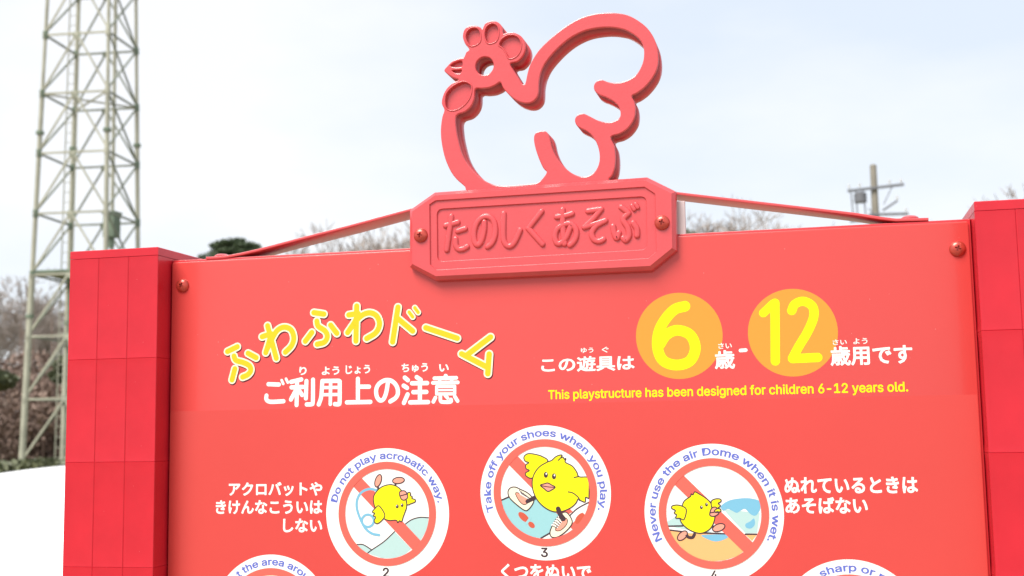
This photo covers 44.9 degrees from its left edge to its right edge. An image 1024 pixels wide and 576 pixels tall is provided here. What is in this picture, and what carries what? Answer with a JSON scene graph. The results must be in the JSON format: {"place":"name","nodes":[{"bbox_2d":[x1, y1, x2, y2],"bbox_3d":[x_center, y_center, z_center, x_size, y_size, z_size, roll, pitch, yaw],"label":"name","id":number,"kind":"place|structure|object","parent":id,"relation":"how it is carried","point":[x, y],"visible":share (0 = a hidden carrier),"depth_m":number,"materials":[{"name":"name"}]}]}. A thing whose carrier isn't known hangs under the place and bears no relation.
{"place":"outdoors","nodes":[
{"label":"outdoors","id":0,"kind":"place"},
{"bbox_2d":[0,466,64,575],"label":"inflatable dome","id":1,"kind":"structure","parent":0,"point":[31,520],"depth_m":9.78,"materials":[{"name":"plastic"}]},
{"bbox_2d":[0,0,1023,411],"label":"sky","id":2,"kind":"structure","parent":0,"point":[261,121],"materials":[{"name":"white"}]},
{"bbox_2d":[63,13,1023,575],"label":"notice board","id":3,"kind":"object","parent":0,"point":[559,369],"visible":1,"depth_m":1.36,"materials":[{"name":"plastic"}]},
{"label":"grass field","id":4,"kind":"structure","parent":0,"visible":0},
{"bbox_2d":[0,368,20,391],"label":"evergreen tree","id":5,"kind":"object","parent":4,"relation":"on","point":[8,380],"visible":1,"depth_m":51.20,"materials":[{"name":"green plant"}]},
{"bbox_2d":[0,319,61,460],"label":"woodland edge","id":6,"kind":"object","parent":4,"relation":"on","point":[40,413],"visible":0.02,"depth_m":58.54,"materials":[{"name":"brown plant"}]},
{"bbox_2d":[0,267,64,456],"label":"bare tree","id":7,"kind":"object","parent":4,"relation":"on","point":[12,330],"visible":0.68,"depth_m":81.44,"materials":[{"name":"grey plant"}]},
{"bbox_2d":[0,456,64,472],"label":"shrub","id":8,"kind":"object","parent":4,"relation":"on","point":[11,465],"visible":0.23,"depth_m":29.87,"materials":[{"name":"green plant"}]},
{"bbox_2d":[0,289,64,385],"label":"bare tree","id":9,"kind":"object","parent":4,"relation":"on","point":[13,310],"visible":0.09,"depth_m":89.78,"materials":[{"name":"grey plant"}]},
{"bbox_2d":[1,297,63,393],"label":"bare tree","id":10,"kind":"object","parent":4,"relation":"on","point":[47,344],"visible":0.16,"depth_m":87.08,"materials":[{"name":"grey plant"}]},
{"bbox_2d":[47,355,62,383],"bbox_3d":[-18.812,5.225,52.471,1.686,5.105,1.926,-2,-7,14],"label":"evergreen tree","id":11,"kind":"object","parent":4,"relation":"on","point":[52,375],"visible":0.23,"depth_m":52.00,"materials":[{"name":"green plant"}]},
{"bbox_2d":[19,0,140,459],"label":"lattice tower","id":12,"kind":"structure","parent":4,"relation":"on","point":[110,225],"depth_m":40.04,"materials":[{"name":"grey metal"}]},
{"bbox_2d":[197,237,261,258],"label":"pine tree","id":13,"kind":"object","parent":4,"relation":"on","point":[231,246],"visible":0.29,"depth_m":66.25,"materials":[{"name":"green plant"}]},
{"bbox_2d":[285,219,409,254],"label":"bare tree","id":14,"kind":"object","parent":4,"relation":"on","point":[347,245],"visible":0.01,"depth_m":89.36,"materials":[{"name":"grey plant"}]},
{"bbox_2d":[307,224,409,253],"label":"bare tree","id":15,"kind":"object","parent":4,"relation":"on","point":[373,245],"visible":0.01,"depth_m":88.83,"materials":[{"name":"grey plant"}]},
{"bbox_2d":[316,226,409,252],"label":"bare tree","id":16,"kind":"object","parent":4,"relation":"on","point":[328,248],"visible":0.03,"depth_m":98.78,"materials":[{"name":"grey plant"}]},
{"bbox_2d":[352,221,409,249],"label":"bare tree","id":17,"kind":"object","parent":4,"relation":"on","point":[387,242],"depth_m":97.19,"materials":[{"name":"grey plant"}]},
{"bbox_2d":[686,196,783,233],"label":"bare tree","id":18,"kind":"object","parent":4,"relation":"on","point":[758,225],"visible":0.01,"depth_m":85.03,"materials":[{"name":"grey plant"}]},
{"bbox_2d":[686,208,786,232],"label":"bare tree","id":19,"kind":"object","parent":4,"relation":"on","point":[713,229],"visible":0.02,"depth_m":94.38,"materials":[{"name":"grey plant"}]},
{"bbox_2d":[694,212,795,232],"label":"bare tree","id":20,"kind":"object","parent":4,"relation":"on","point":[727,229],"depth_m":87.67,"materials":[{"name":"grey plant"}]},
{"bbox_2d":[847,164,908,222],"bbox_3d":[12.071,0.879,40.319,1.884,10.004,0.445,-2,-7,14],"label":"utility pole","id":21,"kind":"object","parent":4,"relation":"on","point":[860,196],"visible":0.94,"depth_m":40.72,"materials":[{"name":"concrete"}]},
{"bbox_2d":[968,184,1023,206],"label":"bare tree","id":22,"kind":"object","parent":4,"relation":"on","point":[1012,195],"visible":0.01,"depth_m":71.94,"materials":[{"name":"grey plant"}]}
]}

